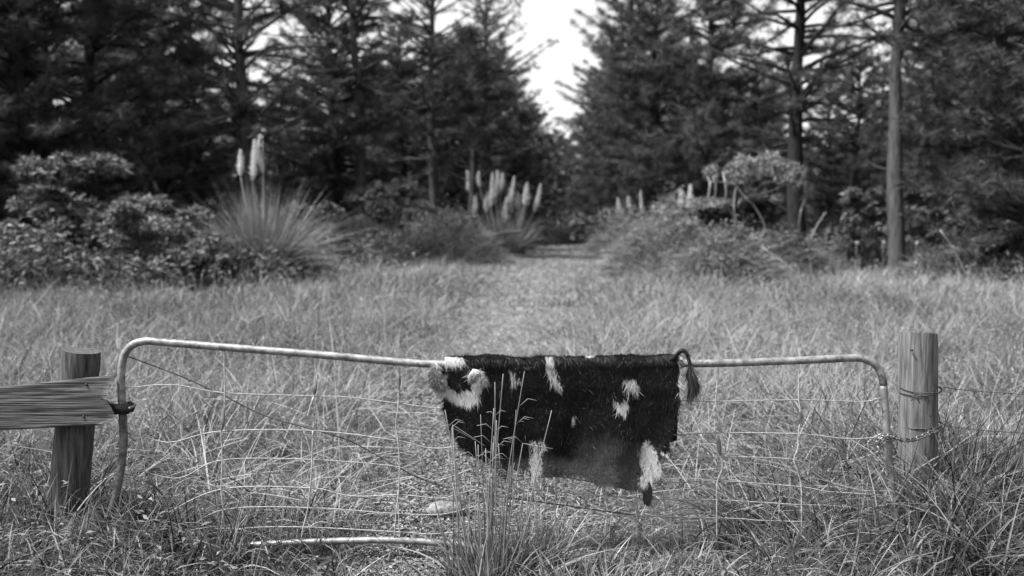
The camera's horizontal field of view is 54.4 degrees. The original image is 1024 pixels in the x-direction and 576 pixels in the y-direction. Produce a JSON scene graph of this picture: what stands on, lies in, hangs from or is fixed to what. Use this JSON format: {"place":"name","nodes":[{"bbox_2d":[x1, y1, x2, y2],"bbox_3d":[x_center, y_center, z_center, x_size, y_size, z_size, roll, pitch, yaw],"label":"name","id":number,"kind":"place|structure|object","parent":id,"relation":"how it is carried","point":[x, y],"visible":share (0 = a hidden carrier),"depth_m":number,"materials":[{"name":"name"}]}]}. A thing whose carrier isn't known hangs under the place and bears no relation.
{"place":"outdoors","nodes":[
{"label":"outdoors","id":0,"kind":"place"},
{"bbox_2d":[0,213,1023,575],"bbox_3d":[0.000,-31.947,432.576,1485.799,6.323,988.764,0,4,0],"label":"ground","id":1,"kind":"structure","parent":0,"point":[528,337],"depth_m":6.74,"materials":[{"name":"grey plant"}]},
{"bbox_2d":[0,347,113,524],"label":"fence post","id":2,"kind":"object","parent":1,"relation":"on","point":[72,407],"visible":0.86,"depth_m":4.93,"materials":[{"name":"grey wood"}]},
{"bbox_2d":[106,337,896,558],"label":"farm gate","id":3,"kind":"structure","parent":2,"relation":"attached to","point":[122,408],"depth_m":4.99,"materials":[{"name":"metal"}]},
{"bbox_2d":[426,349,703,506],"bbox_3d":[0.268,0.698,4.975,1.401,0.812,0.191,0,4,0],"label":"cow hide","id":4,"kind":"object","parent":3,"relation":"hanging from","point":[613,421],"visible":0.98,"depth_m":4.94},
{"bbox_2d":[0,457,115,546],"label":"grass tuft","id":5,"kind":"object","parent":1,"relation":"on","point":[41,507],"visible":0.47,"depth_m":4.97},
{"bbox_2d":[0,0,120,246],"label":"pine tree","id":6,"kind":"object","parent":1,"relation":"on","point":[4,125],"visible":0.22,"depth_m":27.28,"materials":[{"name":"black plant"}]},
{"bbox_2d":[0,150,137,259],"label":"broadleaf shrub","id":7,"kind":"object","parent":1,"relation":"on","point":[49,200],"visible":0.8,"depth_m":22.91,"materials":[{"name":"grey plant"}]},
{"bbox_2d":[0,0,142,252],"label":"pine tree","id":8,"kind":"object","parent":1,"relation":"on","point":[19,49],"visible":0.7,"depth_m":26.44,"materials":[{"name":"grey plant"}]},
{"bbox_2d":[0,0,144,220],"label":"pine tree","id":9,"kind":"object","parent":1,"relation":"on","point":[46,52],"visible":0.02,"depth_m":39.43,"materials":[{"name":"black plant"}]},
{"bbox_2d":[0,0,228,253],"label":"pine tree","id":10,"kind":"object","parent":1,"relation":"on","point":[91,46],"visible":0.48,"depth_m":30.30,"materials":[{"name":"black plant"}]},
{"bbox_2d":[36,467,241,566],"bbox_3d":[-1.867,1.107,4.973,1.000,0.408,1.177,-2,5,-25],"label":"grass tuft","id":11,"kind":"object","parent":1,"relation":"on","point":[164,504],"visible":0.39,"depth_m":5.05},
{"bbox_2d":[108,255,169,283],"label":"broadleaf shrub","id":12,"kind":"object","parent":1,"relation":"on","point":[152,271],"visible":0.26,"depth_m":21.12,"materials":[{"name":"grey plant"}]},
{"bbox_2d":[66,1,217,221],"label":"pine tree","id":13,"kind":"object","parent":1,"relation":"on","point":[124,145],"visible":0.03,"depth_m":45.18,"materials":[{"name":"black plant"}]},
{"bbox_2d":[97,190,223,276],"bbox_3d":[-7.888,-1.061,22.418,2.887,2.296,2.009,0,4,0],"label":"broadleaf shrub","id":14,"kind":"object","parent":1,"relation":"on","point":[174,232],"visible":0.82,"depth_m":22.06,"materials":[{"name":"grey plant"}]},
{"bbox_2d":[67,0,277,228],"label":"pine tree","id":15,"kind":"object","parent":1,"relation":"on","point":[179,155],"visible":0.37,"depth_m":35.38,"materials":[{"name":"black plant"}]},
{"bbox_2d":[137,5,253,233],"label":"pine tree","id":16,"kind":"object","parent":1,"relation":"on","point":[199,196],"visible":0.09,"depth_m":45.48,"materials":[{"name":"black plant"}]},
{"bbox_2d":[166,242,239,290],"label":"broadleaf shrub","id":17,"kind":"object","parent":1,"relation":"on","point":[221,257],"visible":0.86,"depth_m":21.62,"materials":[{"name":"grey plant"}]},
{"bbox_2d":[120,485,326,574],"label":"grass tuft","id":18,"kind":"object","parent":1,"relation":"on","point":[219,537],"visible":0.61,"depth_m":4.85,"materials":[{"name":"plant"}]},
{"bbox_2d":[200,68,271,224],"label":"pine tree","id":19,"kind":"object","parent":1,"relation":"on","point":[226,180],"visible":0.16,"depth_m":59.03,"materials":[{"name":"black plant"}]},
{"bbox_2d":[116,0,362,233],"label":"pine tree","id":20,"kind":"object","parent":1,"relation":"on","point":[245,115],"visible":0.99,"depth_m":30.19,"materials":[{"name":"grey plant"}]},
{"bbox_2d":[152,134,380,281],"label":"pampas grass","id":21,"kind":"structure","parent":1,"relation":"on","point":[261,230],"depth_m":23.69,"materials":[{"name":"plant"}]},
{"bbox_2d":[253,70,330,226],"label":"pine tree","id":22,"kind":"object","parent":1,"relation":"on","point":[280,169],"visible":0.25,"depth_m":49.52,"materials":[{"name":"black plant"}]},
{"bbox_2d":[273,81,348,226],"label":"pine tree","id":23,"kind":"object","parent":1,"relation":"on","point":[314,163],"visible":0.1,"depth_m":57.21,"materials":[{"name":"black plant"}]},
{"bbox_2d":[278,200,351,258],"bbox_3d":[-5.483,-1.403,28.023,2.140,2.176,1.590,0,4,0],"label":"leafy bush","id":24,"kind":"object","parent":1,"relation":"on","point":[331,208],"visible":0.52,"depth_m":27.78,"materials":[{"name":"grey plant"}]},
{"bbox_2d":[230,0,432,241],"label":"pine tree","id":25,"kind":"object","parent":1,"relation":"on","point":[336,159],"visible":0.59,"depth_m":36.98,"materials":[{"name":"black plant"}]},
{"bbox_2d":[303,56,365,229],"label":"pine tree","id":26,"kind":"object","parent":1,"relation":"on","point":[345,205],"visible":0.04,"depth_m":71.52,"materials":[{"name":"black plant"}]},
{"bbox_2d":[249,0,461,231],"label":"pine tree","id":27,"kind":"object","parent":1,"relation":"on","point":[359,88],"visible":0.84,"depth_m":36.27,"materials":[{"name":"grey plant"}]},
{"bbox_2d":[323,49,414,228],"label":"pine tree","id":28,"kind":"object","parent":1,"relation":"on","point":[379,220],"visible":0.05,"depth_m":51.21,"materials":[{"name":"black plant"}]},
{"bbox_2d":[326,203,416,266],"bbox_3d":[-4.711,-1.452,31.002,4.586,2.382,3.478,0,4,0],"label":"bracken mound","id":29,"kind":"object","parent":1,"relation":"on","point":[353,228],"visible":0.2,"depth_m":30.82,"materials":[{"name":"grey plant"}]},
{"bbox_2d":[340,51,422,222],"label":"pine tree","id":30,"kind":"object","parent":1,"relation":"on","point":[371,184],"visible":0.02,"depth_m":59.44,"materials":[{"name":"black plant"}]},
{"bbox_2d":[343,175,429,236],"bbox_3d":[-4.558,-2.544,35.983,3.287,3.151,2.518,0,4,0],"label":"rounded bush","id":31,"kind":"object","parent":1,"relation":"on","point":[402,207],"visible":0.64,"depth_m":35.69,"materials":[{"name":"grey plant"}]},
{"bbox_2d":[346,13,454,230],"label":"pine tree","id":32,"kind":"object","parent":1,"relation":"on","point":[403,139],"visible":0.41,"depth_m":45.11,"materials":[{"name":"black plant"}]},
{"bbox_2d":[383,215,456,262],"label":"pampas grass","id":33,"kind":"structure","parent":1,"relation":"on","point":[412,243],"depth_m":32.86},
{"bbox_2d":[399,205,465,230],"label":"rounded bush","id":34,"kind":"object","parent":1,"relation":"on","point":[432,211],"visible":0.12,"depth_m":38.50,"materials":[{"name":"grey plant"}]},
{"bbox_2d":[354,0,516,223],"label":"pine tree","id":35,"kind":"object","parent":1,"relation":"on","point":[431,107],"visible":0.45,"depth_m":43.35,"materials":[{"name":"grey plant"}]},
{"bbox_2d":[392,37,482,224],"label":"pine tree","id":36,"kind":"object","parent":1,"relation":"on","point":[420,78],"visible":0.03,"depth_m":58.83,"materials":[{"name":"black plant"}]},
{"bbox_2d":[424,501,463,518],"bbox_3d":[-0.387,1.277,5.697,0.223,0.123,0.135,-1,5,-16],"label":"stone","id":37,"kind":"object","parent":1,"relation":"on","point":[443,507],"visible":0.69,"depth_m":5.66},
{"bbox_2d":[393,38,510,230],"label":"pine tree","id":38,"kind":"object","parent":1,"relation":"on","point":[448,177],"visible":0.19,"depth_m":49.25,"materials":[{"name":"black plant"}]},
{"bbox_2d":[387,194,520,264],"bbox_3d":[-2.333,-1.875,33.968,6.269,2.699,4.500,0,4,0],"label":"bracken mound","id":39,"kind":"object","parent":1,"relation":"on","point":[494,255],"visible":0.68,"depth_m":33.58,"materials":[{"name":"grey plant"}]},
{"bbox_2d":[152,367,762,575],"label":"leaf litter","id":40,"kind":"object","parent":1,"relation":"on","point":[385,570],"visible":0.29,"depth_m":6.02,"materials":[{"name":"plant"}]},
{"bbox_2d":[393,544,529,575],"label":"grass tuft","id":41,"kind":"object","parent":1,"relation":"on","point":[455,565],"visible":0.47,"depth_m":4.71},
{"bbox_2d":[419,36,527,226],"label":"pine tree","id":42,"kind":"object","parent":1,"relation":"on","point":[482,179],"visible":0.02,"depth_m":60.81,"materials":[{"name":"black plant"}]},
{"bbox_2d":[423,22,530,253],"bbox_3d":[-1.253,-5.489,37.605,4.382,9.128,4.193,0,4,-4],"label":"pine tree","id":43,"kind":"object","parent":1,"relation":"on","point":[468,101],"visible":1,"depth_m":37.19,"materials":[{"name":"black plant"}]},
{"bbox_2d":[413,0,574,225],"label":"pine tree","id":44,"kind":"object","parent":1,"relation":"on","point":[489,164],"visible":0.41,"depth_m":51.32,"materials":[{"name":"grey plant"}]},
{"bbox_2d":[369,371,625,575],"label":"reed clump","id":45,"kind":"object","parent":1,"relation":"on","point":[480,564],"visible":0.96,"depth_m":4.74,"materials":[{"name":"grey plant"}]},
{"bbox_2d":[473,77,548,228],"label":"pine tree","id":46,"kind":"object","parent":1,"relation":"on","point":[522,164],"visible":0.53,"depth_m":55.12,"materials":[{"name":"black plant"}]},
{"bbox_2d":[0,344,1023,575],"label":"grass","id":47,"kind":"structure","parent":1,"relation":"on","point":[963,543],"depth_m":5.39,"materials":[{"name":"plant"}]},
{"bbox_2d":[0,243,1023,430],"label":"meadow grass","id":48,"kind":"structure","parent":1,"relation":"on","point":[905,303],"depth_m":14.15,"materials":[{"name":"plant"}]},
{"bbox_2d":[0,207,1023,297],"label":"undergrowth","id":49,"kind":"object","parent":1,"relation":"on","point":[28,260],"visible":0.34,"depth_m":21.96,"materials":[{"name":"grey plant"}]},
{"bbox_2d":[0,247,1023,553],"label":"dry stalks","id":50,"kind":"object","parent":1,"relation":"on","point":[250,473],"visible":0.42,"depth_m":8.68,"materials":[{"name":"grey plant"}]},
{"bbox_2d":[0,248,1023,484],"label":"seed heads","id":51,"kind":"object","parent":1,"relation":"on","point":[301,347],"visible":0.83,"depth_m":11.76,"materials":[{"name":"plant"}]},
{"bbox_2d":[0,287,1023,575],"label":"weeds","id":52,"kind":"object","parent":1,"relation":"on","point":[232,573],"visible":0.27,"depth_m":4.97,"materials":[{"name":"grey plant"}]},
{"bbox_2d":[465,170,562,253],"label":"pampas grass","id":53,"kind":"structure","parent":1,"relation":"on","point":[517,240],"depth_m":41.71,"materials":[{"name":"plant"}]},
{"bbox_2d":[460,40,567,226],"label":"pine tree","id":54,"kind":"object","parent":1,"relation":"on","point":[503,58],"visible":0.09,"depth_m":63.20,"materials":[{"name":"black plant"}]},
{"bbox_2d":[437,488,616,575],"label":"tussock","id":55,"kind":"object","parent":1,"relation":"on","point":[546,540],"visible":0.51,"depth_m":4.83,"materials":[{"name":"grey plant"}]},
{"bbox_2d":[510,218,554,249],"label":"leafy bush","id":56,"kind":"object","parent":1,"relation":"on","point":[545,227],"visible":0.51,"depth_m":45.54,"materials":[{"name":"grey plant"}]},
{"bbox_2d":[507,97,568,220],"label":"pine tree","id":57,"kind":"object","parent":1,"relation":"on","point":[540,120],"visible":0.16,"depth_m":83.39,"materials":[{"name":"black plant"}]},
{"bbox_2d":[82,124,1018,230],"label":"wood","id":58,"kind":"object","parent":1,"relation":"on","point":[548,180],"visible":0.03,"depth_m":75.25,"materials":[{"name":"plant"}]},
{"bbox_2d":[531,125,569,222],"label":"pine tree","id":59,"kind":"object","parent":1,"relation":"on","point":[542,134],"visible":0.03,"depth_m":94.01,"materials":[{"name":"black plant"}]},
{"bbox_2d":[543,127,581,218],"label":"pine tree","id":60,"kind":"object","parent":1,"relation":"on","point":[563,166],"visible":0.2,"depth_m":110.83,"materials":[{"name":"black plant"}]},
{"bbox_2d":[557,134,581,218],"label":"pine tree","id":61,"kind":"object","parent":1,"relation":"on","point":[570,175],"visible":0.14,"depth_m":117.13,"materials":[{"name":"black plant"}]},
{"bbox_2d":[560,115,593,217],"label":"pine tree","id":62,"kind":"object","parent":1,"relation":"on","point":[573,181],"visible":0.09,"depth_m":106.95,"materials":[{"name":"black plant"}]},
{"bbox_2d":[558,98,603,221],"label":"pine tree","id":63,"kind":"object","parent":1,"relation":"on","point":[577,180],"visible":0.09,"depth_m":91.40,"materials":[{"name":"black plant"}]},
{"bbox_2d":[566,212,611,244],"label":"leafy bush","id":64,"kind":"object","parent":1,"relation":"on","point":[578,233],"visible":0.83,"depth_m":49.73,"materials":[{"name":"grey plant"}]},
{"bbox_2d":[553,21,644,216],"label":"pine tree","id":65,"kind":"object","parent":1,"relation":"on","point":[574,148],"visible":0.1,"depth_m":71.31,"materials":[{"name":"black plant"}]},
{"bbox_2d":[573,63,648,227],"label":"pine tree","id":66,"kind":"object","parent":1,"relation":"on","point":[604,179],"visible":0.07,"depth_m":57.36,"materials":[{"name":"black plant"}]},
{"bbox_2d":[576,42,668,216],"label":"pine tree","id":67,"kind":"object","parent":1,"relation":"on","point":[584,177],"visible":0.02,"depth_m":67.72,"materials":[{"name":"black plant"}]},
{"bbox_2d":[605,190,643,244],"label":"pampas grass","id":68,"kind":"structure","parent":1,"relation":"on","point":[628,203],"depth_m":43.83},
{"bbox_2d":[554,0,695,229],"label":"pine tree","id":69,"kind":"object","parent":1,"relation":"on","point":[596,108],"visible":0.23,"depth_m":52.87,"materials":[{"name":"black plant"}]},
{"bbox_2d":[570,202,689,259],"bbox_3d":[4.787,-1.989,37.003,5.477,2.389,4.437,2,5,22],"label":"bracken mound","id":70,"kind":"object","parent":1,"relation":"on","point":[599,240],"visible":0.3,"depth_m":36.68,"materials":[{"name":"grey plant"}]},
{"bbox_2d":[592,204,675,240],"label":"leafy bush","id":71,"kind":"object","parent":1,"relation":"on","point":[628,207],"visible":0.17,"depth_m":40.17,"materials":[{"name":"grey plant"}]},
{"bbox_2d":[577,178,723,277],"bbox_3d":[4.407,-1.465,26.935,5.464,3.116,3.814,0,4,0],"label":"bracken mound","id":72,"kind":"object","parent":1,"relation":"on","point":[626,251],"visible":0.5,"depth_m":26.64,"materials":[{"name":"grey plant"}]},
{"bbox_2d":[553,0,749,236],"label":"pine tree","id":73,"kind":"object","parent":1,"relation":"on","point":[653,187],"visible":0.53,"depth_m":46.05,"materials":[{"name":"black plant"}]},
{"bbox_2d":[636,184,709,253],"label":"pampas grass","id":74,"kind":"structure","parent":1,"relation":"on","point":[689,195],"depth_m":34.71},
{"bbox_2d":[615,525,740,575],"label":"grass tuft","id":75,"kind":"object","parent":1,"relation":"on","point":[702,566],"visible":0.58,"depth_m":4.83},
{"bbox_2d":[632,34,741,228],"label":"pine tree","id":76,"kind":"object","parent":1,"relation":"on","point":[720,66],"visible":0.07,"depth_m":50.78,"materials":[{"name":"black plant"}]},
{"bbox_2d":[618,0,788,234],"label":"pine tree","id":77,"kind":"object","parent":1,"relation":"on","point":[702,126],"visible":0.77,"depth_m":39.83,"materials":[{"name":"grey plant"}]},
{"bbox_2d":[650,214,804,284],"bbox_3d":[5.220,-0.765,24.110,4.654,2.047,3.551,0,4,0],"label":"bracken mound","id":78,"kind":"object","parent":1,"relation":"on","point":[740,253],"visible":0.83,"depth_m":23.88,"materials":[{"name":"grey plant"}]},
{"bbox_2d":[700,65,778,222],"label":"pine tree","id":79,"kind":"object","parent":1,"relation":"on","point":[748,151],"visible":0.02,"depth_m":55.13,"materials":[{"name":"black plant"}]},
{"bbox_2d":[678,149,806,251],"bbox_3d":[6.026,-1.895,25.407,3.903,3.412,2.678,-2,5,-28],"label":"twisted shrub","id":80,"kind":"object","parent":1,"relation":"on","point":[743,170],"visible":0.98,"depth_m":25.15,"materials":[{"name":"grey plant"}]},
{"bbox_2d":[717,56,809,231],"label":"pine tree","id":81,"kind":"object","parent":1,"relation":"on","point":[759,205],"visible":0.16,"depth_m":45.43,"materials":[{"name":"black plant"}]},
{"bbox_2d":[679,505,878,572],"bbox_3d":[1.388,1.202,4.812,1.210,0.315,0.957,0,4,0],"label":"grass tuft","id":82,"kind":"object","parent":1,"relation":"on","point":[766,549],"visible":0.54,"depth_m":4.89,"materials":[{"name":"plant"}]},
{"bbox_2d":[743,69,818,227],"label":"pine tree","id":83,"kind":"object","parent":1,"relation":"on","point":[785,187],"visible":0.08,"depth_m":61.19,"materials":[{"name":"black plant"}]},
{"bbox_2d":[732,218,853,275],"bbox_3d":[7.508,-1.041,28.028,4.511,1.874,3.524,0,4,0],"label":"bracken mound","id":84,"kind":"object","parent":1,"relation":"on","point":[816,260],"visible":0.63,"depth_m":27.72,"materials":[{"name":"grey plant"}]},
{"bbox_2d":[667,0,927,251],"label":"pine tree","id":85,"kind":"object","parent":1,"relation":"on","point":[798,102],"visible":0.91,"depth_m":31.53,"materials":[{"name":"black plant"}]},
{"bbox_2d":[774,58,887,229],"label":"pine tree","id":86,"kind":"object","parent":1,"relation":"on","point":[814,213],"visible":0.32,"depth_m":49.16,"materials":[{"name":"black plant"}]},
{"bbox_2d":[808,217,860,253],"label":"leafy bush","id":87,"kind":"object","parent":1,"relation":"on","point":[831,229],"visible":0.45,"depth_m":30.65,"materials":[{"name":"grey plant"}]},
{"bbox_2d":[791,232,912,270],"bbox_3d":[10.347,-1.004,29.994,5.094,1.547,3.775,0,4,0],"label":"bracken mound","id":88,"kind":"object","parent":1,"relation":"on","point":[840,250],"visible":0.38,"depth_m":29.56,"materials":[{"name":"grey plant"}]},
{"bbox_2d":[739,444,966,574],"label":"grass tuft","id":89,"kind":"object","parent":1,"relation":"on","point":[820,515],"visible":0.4,"depth_m":4.93,"materials":[{"name":"plant"}]},
{"bbox_2d":[830,185,888,271],"bbox_3d":[10.286,-1.702,28.967,1.946,2.574,1.448,0,4,0],"label":"leafy bush","id":90,"kind":"object","parent":1,"relation":"on","point":[855,200],"visible":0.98,"depth_m":28.77,"materials":[{"name":"grey plant"}]},
{"bbox_2d":[803,40,918,232],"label":"pine tree","id":91,"kind":"object","parent":1,"relation":"on","point":[862,107],"visible":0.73,"depth_m":41.22,"materials":[{"name":"grey plant"}]},
{"bbox_2d":[838,61,922,220],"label":"pine tree","id":92,"kind":"object","parent":1,"relation":"on","point":[880,85],"visible":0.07,"depth_m":58.98,"materials":[{"name":"grey plant"}]},
{"bbox_2d":[817,0,966,272],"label":"pine tree","id":93,"kind":"object","parent":1,"relation":"on","point":[896,235],"visible":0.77,"depth_m":27.70,"materials":[{"name":"grey plant"}]},
{"bbox_2d":[796,442,1022,547],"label":"grass tuft","id":94,"kind":"object","parent":1,"relation":"on","point":[905,496],"visible":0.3,"depth_m":4.96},
{"bbox_2d":[851,25,975,227],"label":"pine tree","id":95,"kind":"object","parent":1,"relation":"on","point":[904,159],"visible":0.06,"depth_m":45.61,"materials":[{"name":"grey plant"}]},
{"bbox_2d":[898,332,942,493],"bbox_3d":[2.166,0.912,5.283,0.243,1.378,0.242,0,4,0],"label":"fence post","id":96,"kind":"object","parent":1,"relation":"on","point":[918,393],"visible":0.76,"depth_m":5.19,"materials":[{"name":"wood"}]},
{"bbox_2d":[874,425,943,458],"bbox_3d":[2.082,0.777,5.149,0.632,0.133,0.122,-4,6,-41],"label":"chain","id":97,"kind":"object","parent":96,"relation":"hanging from","point":[895,437],"visible":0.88,"depth_m":5.00,"materials":[{"name":"metal"}]},
{"bbox_2d":[860,0,985,230],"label":"pine tree","id":98,"kind":"object","parent":1,"relation":"on","point":[917,157],"visible":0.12,"depth_m":37.80,"materials":[{"name":"grey plant"}]},
{"bbox_2d":[873,240,999,282],"bbox_3d":[11.484,-0.679,25.039,5.101,1.676,4.002,0,4,0],"label":"bracken mound","id":99,"kind":"object","parent":1,"relation":"on","point":[932,264],"visible":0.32,"depth_m":24.85,"materials":[{"name":"grey plant"}]},
{"bbox_2d":[898,187,976,265],"bbox_3d":[11.785,-1.609,27.880,2.408,2.525,1.624,0,4,0],"label":"leafy bush","id":100,"kind":"object","parent":1,"relation":"on","point":[938,213],"visible":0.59,"depth_m":27.82,"materials":[{"name":"grey plant"}]},
{"bbox_2d":[857,0,1023,231],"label":"pine tree","id":101,"kind":"object","parent":1,"relation":"on","point":[941,161],"visible":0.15,"depth_m":32.21,"materials":[{"name":"grey plant"}]},
{"bbox_2d":[874,0,1023,256],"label":"pine tree","id":102,"kind":"object","parent":1,"relation":"on","point":[995,188],"visible":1,"depth_m":23.67,"materials":[{"name":"grey plant"}]},
{"bbox_2d":[874,434,1023,518],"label":"grass tuft","id":103,"kind":"object","parent":1,"relation":"on","point":[967,474],"visible":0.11,"depth_m":5.09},
{"bbox_2d":[902,1,1016,228],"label":"pine tree","id":104,"kind":"object","parent":1,"relation":"on","point":[937,68],"visible":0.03,"depth_m":36.21,"materials":[{"name":"grey plant"}]},
{"bbox_2d":[935,0,1023,224],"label":"pine tree","id":105,"kind":"object","parent":1,"relation":"on","point":[1010,53],"visible":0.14,"depth_m":26.42,"materials":[{"name":"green plant"}]},
{"bbox_2d":[935,0,1023,216],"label":"pine tree","id":106,"kind":"object","parent":1,"relation":"on","point":[963,128],"visible":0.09,"depth_m":30.71,"materials":[{"name":"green plant"}]},
{"bbox_2d":[966,218,1023,271],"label":"leafy bush","id":107,"kind":"object","parent":1,"relation":"on","point":[1014,247],"visible":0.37,"depth_m":23.63,"materials":[{"name":"grey plant"}]},
{"bbox_2d":[39,0,1013,212],"label":"sky","id":108,"kind":"structure","parent":0,"point":[545,19],"materials":[{"name":"white"}]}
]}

